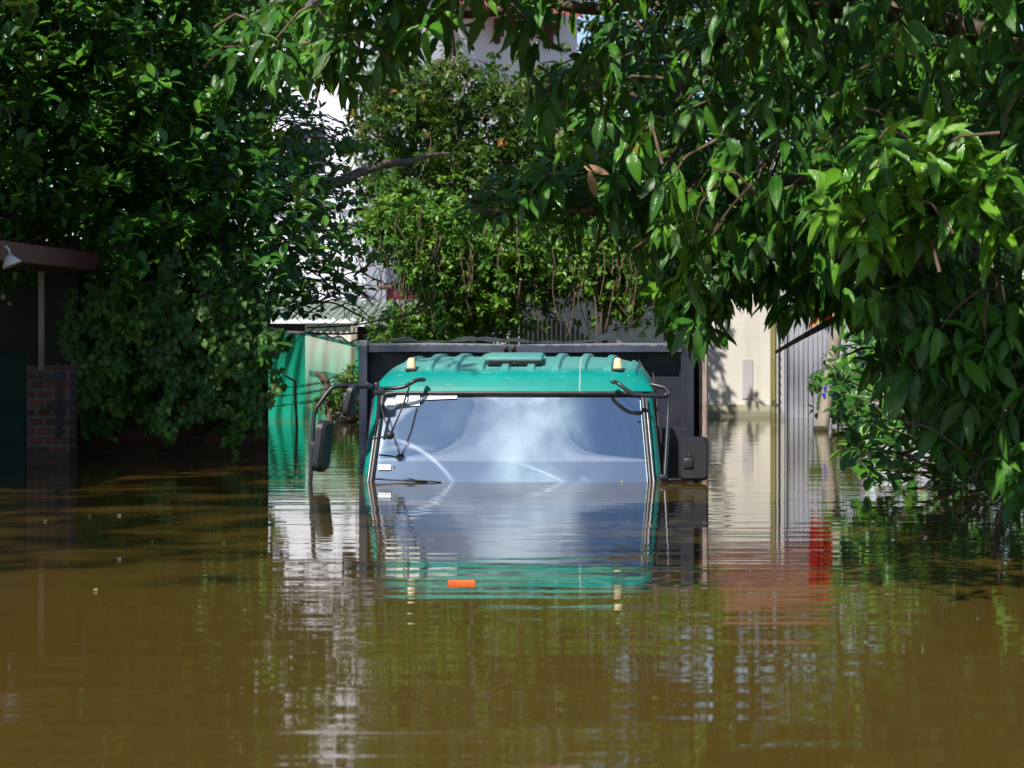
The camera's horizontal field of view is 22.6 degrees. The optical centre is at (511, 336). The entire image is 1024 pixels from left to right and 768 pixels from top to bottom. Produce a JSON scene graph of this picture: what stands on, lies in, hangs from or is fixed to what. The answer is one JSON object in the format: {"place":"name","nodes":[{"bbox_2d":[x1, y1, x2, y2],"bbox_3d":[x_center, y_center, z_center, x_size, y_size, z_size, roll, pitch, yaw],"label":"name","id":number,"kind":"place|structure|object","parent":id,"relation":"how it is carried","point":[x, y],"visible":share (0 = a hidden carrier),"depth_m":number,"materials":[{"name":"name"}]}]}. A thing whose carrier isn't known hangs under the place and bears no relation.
{"place":"outdoors","nodes":[
{"label":"outdoors","id":0,"kind":"place"},
{"bbox_2d":[270,239,431,343],"bbox_3d":[-1.294,-0.360,20.494,1.312,0.877,0.587,0,0,0],"label":"bare shrub","id":1,"kind":"object","parent":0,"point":[362,268],"visible":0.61,"depth_m":20.50,"materials":[{"name":"brown plant"}]},
{"bbox_2d":[0,415,1023,767],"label":"floodwater","id":2,"kind":"structure","parent":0,"point":[774,593],"depth_m":7.78,"materials":[{"name":"liquid"}]},
{"bbox_2d":[0,352,26,475],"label":"metal gate","id":3,"kind":"structure","parent":2,"relation":"in","point":[13,413],"depth_m":15.63,"materials":[{"name":"metal"}]},
{"bbox_2d":[0,238,98,457],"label":"open shed","id":4,"kind":"structure","parent":2,"relation":"on","point":[30,316],"depth_m":18.01,"materials":[{"name":"brown wood"}]},
{"bbox_2d":[2,245,21,268],"bbox_3d":[-2.929,-0.468,15.000,0.115,0.142,0.124,0,0,0],"label":"hanging lamp","id":5,"kind":"object","parent":4,"relation":"hanging from","point":[10,260],"visible":1,"depth_m":14.97,"materials":[{"name":"white paint"}]},
{"bbox_2d":[27,364,76,463],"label":"brick pillar","id":6,"kind":"structure","parent":2,"relation":"in","point":[51,414],"depth_m":17.16,"materials":[{"name":"brown brick"}]},
{"bbox_2d":[80,291,267,453],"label":"brick wall","id":7,"kind":"structure","parent":2,"relation":"on","point":[132,438],"depth_m":18.60,"materials":[{"name":"brick"}]},
{"bbox_2d":[0,0,450,435],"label":"broadleaf tree","id":8,"kind":"object","parent":2,"relation":"on","point":[159,171],"visible":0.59,"depth_m":17.89,"materials":[{"name":"green plant"}]},
{"bbox_2d":[56,238,286,455],"bbox_3d":[-2.481,0.081,17.945,1.845,1.589,1.068,0,0,0],"label":"climbing vine","id":9,"kind":"object","parent":8,"relation":"attached to","point":[219,374],"visible":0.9,"depth_m":17.73,"materials":[{"name":"green plant"}]},
{"bbox_2d":[93,0,370,176],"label":"climbing vine","id":10,"kind":"object","parent":8,"relation":"attached to","point":[351,145],"visible":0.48,"depth_m":18.71,"materials":[{"name":"green plant"}]},
{"bbox_2d":[261,205,386,306],"bbox_3d":[-1.433,-0.602,19.186,0.990,0.764,0.774,0,0,0],"label":"climbing vine","id":11,"kind":"object","parent":8,"relation":"attached to","point":[342,239],"visible":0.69,"depth_m":19.02,"materials":[{"name":"green plant"}]},
{"bbox_2d":[268,327,358,417],"bbox_3d":[-2.105,0.410,27.140,1.279,1.120,0.478,0,0,0],"label":"shade net","id":12,"kind":"object","parent":2,"relation":"on","point":[300,366],"visible":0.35,"depth_m":27.20,"materials":[{"name":"green fabric"}]},
{"bbox_2d":[268,375,358,428],"bbox_3d":[-1.884,0.673,23.861,1.100,0.656,1.305,0,0,0],"label":"barbed wire fence","id":13,"kind":"object","parent":2,"relation":"on","point":[295,394],"visible":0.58,"depth_m":23.65,"materials":[{"name":"black metal"}]},
{"bbox_2d":[313,371,341,423],"bbox_3d":[-1.784,0.609,24.994,0.312,0.560,0.110,0,0,18],"label":"tree stump","id":14,"kind":"object","parent":2,"relation":"on","point":[322,377],"visible":0.77,"depth_m":24.98,"materials":[{"name":"brown wood"}]},
{"bbox_2d":[309,360,358,414],"bbox_3d":[-1.738,0.504,25.253,0.550,0.560,0.775,0,0,0],"label":"shrub","id":15,"kind":"object","parent":2,"relation":"on","point":[334,402],"visible":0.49,"depth_m":25.10,"materials":[{"name":"green plant"}]},
{"bbox_2d":[332,407,342,420],"bbox_3d":[-1.758,0.758,25.597,0.200,0.177,0.208,0,0,0],"label":"rock","id":16,"kind":"object","parent":2,"relation":"on","point":[336,414],"visible":0.27,"depth_m":25.51,"materials":[{"name":"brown stone"}]},
{"bbox_2d":[335,416,348,422],"bbox_3d":[-1.688,0.833,25.401,0.145,0.092,0.138,0,0,0],"label":"rock","id":17,"kind":"object","parent":2,"relation":"on","point":[341,419],"visible":0.82,"depth_m":25.35,"materials":[{"name":"grey stone"}]},
{"bbox_2d":[269,258,417,351],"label":"garden shed","id":18,"kind":"structure","parent":2,"relation":"on","point":[306,342],"depth_m":28.67,"materials":[{"name":"white metal"}]},
{"bbox_2d":[340,409,358,421],"bbox_3d":[-1.596,0.777,25.501,0.236,0.166,0.204,0,0,0],"label":"rock","id":19,"kind":"object","parent":2,"relation":"on","point":[354,417],"visible":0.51,"depth_m":25.42,"materials":[{"name":"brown stone"}]},
{"bbox_2d":[184,0,581,344],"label":"white house","id":20,"kind":"structure","parent":2,"relation":"on","point":[483,47],"depth_m":33.87,"materials":[{"name":"paint"}]},
{"bbox_2d":[289,121,331,181],"bbox_3d":[-2.658,-2.445,33.770,0.062,0.760,0.860,0,0,-41],"label":"window","id":21,"kind":"structure","parent":20,"relation":"in","point":[327,169],"depth_m":33.59,"materials":[{"name":"white paint"}]},
{"bbox_2d":[505,81,552,159],"bbox_3d":[0.242,-2.885,34.906,0.940,1.140,0.062,0,0,-41],"label":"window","id":22,"kind":"structure","parent":20,"relation":"in","point":[508,81],"depth_m":34.78,"materials":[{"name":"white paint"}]},
{"bbox_2d":[448,580,474,583],"bbox_3d":[-0.174,0.850,8.818,0.094,0.022,0.030,0,0,-2],"label":"orange block","id":23,"kind":"object","parent":2,"relation":"on","point":[461,581],"depth_m":8.80,"materials":[{"name":"plastic"}]},
{"bbox_2d":[316,148,675,344],"bbox_3d":[0.058,-0.400,24.475,4.142,2.829,2.738,0,0,0],"label":"vine thicket","id":24,"kind":"object","parent":2,"relation":"on","point":[448,268],"visible":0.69,"depth_m":23.82,"materials":[{"name":"green plant"}]},
{"bbox_2d":[308,340,708,482],"bbox_3d":[0.141,0.916,17.561,2.383,1.788,5.429,0,0,3],"label":"dump truck","id":25,"kind":"object","parent":2,"relation":"on","point":[476,412],"visible":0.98,"depth_m":15.19,"materials":[{"name":"teal paint"}]},
{"bbox_2d":[376,332,666,342],"bbox_3d":[0.104,0.004,17.112,2.088,0.075,0.550,0,0,3],"label":"tarpaulin","id":26,"kind":"object","parent":25,"relation":"on","point":[609,336],"visible":0.95,"depth_m":16.94,"materials":[{"name":"black fabric"}]},
{"bbox_2d":[329,36,760,343],"bbox_3d":[0.896,-1.542,24.890,6.254,5.787,3.945,0,0,34],"label":"autumn tinged tree","id":27,"kind":"object","parent":2,"relation":"on","point":[417,105],"visible":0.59,"depth_m":24.73,"materials":[{"name":"green plant"}]},
{"bbox_2d":[516,318,593,344],"bbox_3d":[0.393,0.477,25.825,1.100,1.346,0.050,0,0,0],"label":"picket fence","id":28,"kind":"object","parent":2,"relation":"on","point":[553,333],"visible":0.23,"depth_m":25.80,"materials":[{"name":"black metal"}]},
{"bbox_2d":[203,0,1023,532],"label":"hanging leaf tree","id":29,"kind":"object","parent":2,"relation":"on","point":[919,204],"visible":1,"depth_m":10.57,"materials":[{"name":"green plant"}]},
{"bbox_2d":[522,286,769,416],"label":"boundary wall","id":30,"kind":"structure","parent":2,"relation":"on","point":[739,380],"depth_m":27.31,"materials":[{"name":"beige paint"}]},
{"bbox_2d":[770,289,784,417],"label":"gate pillar","id":31,"kind":"structure","parent":2,"relation":"in","point":[777,385],"depth_m":26.92,"materials":[{"name":"grey concrete"}]},
{"bbox_2d":[785,302,864,417],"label":"tin gate","id":32,"kind":"structure","parent":31,"relation":"attached to","point":[804,360],"depth_m":27.00,"materials":[{"name":"grey metal"}]},
{"bbox_2d":[577,0,982,286],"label":"bushy tree","id":33,"kind":"object","parent":2,"relation":"on","point":[663,47],"visible":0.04,"depth_m":39.32,"materials":[{"name":"green plant"}]},
{"bbox_2d":[810,314,843,356],"bbox_3d":[3.127,-0.168,25.500,0.358,1.989,0.139,0,0,0],"label":"red flag","id":34,"kind":"object","parent":2,"relation":"on","point":[813,325],"visible":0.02,"depth_m":25.50,"materials":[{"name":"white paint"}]},
{"bbox_2d":[813,312,842,430],"bbox_3d":[2.874,0.381,23.168,0.291,1.314,0.176,0,0,0],"label":"leaning post","id":35,"kind":"object","parent":2,"relation":"in","point":[823,419],"visible":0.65,"depth_m":23.15,"materials":[{"name":"beige wood"}]},
{"bbox_2d":[806,353,876,426],"bbox_3d":[3.088,0.585,23.999,0.776,0.936,1.425,0,0,0],"label":"shrub","id":36,"kind":"object","parent":2,"relation":"on","point":[835,415],"visible":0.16,"depth_m":23.68,"materials":[{"name":"green plant"}]},
{"bbox_2d":[732,0,1023,448],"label":"bushy tree","id":37,"kind":"object","parent":2,"relation":"on","point":[806,134],"depth_m":19.64,"materials":[{"name":"green plant"}]},
{"bbox_2d":[822,330,1008,493],"bbox_3d":[2.252,0.441,14.249,1.072,1.145,2.732,0,0,9],"label":"shrub","id":38,"kind":"object","parent":2,"relation":"on","point":[887,429],"visible":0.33,"depth_m":13.75,"materials":[{"name":"green plant"}]},
{"bbox_2d":[865,365,1005,413],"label":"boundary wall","id":39,"kind":"structure","parent":2,"relation":"on","point":[877,403],"depth_m":27.93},
{"bbox_2d":[2,0,1022,276],"label":"sky","id":40,"kind":"structure","parent":0,"point":[580,36],"materials":[{"name":"white"}]}
]}

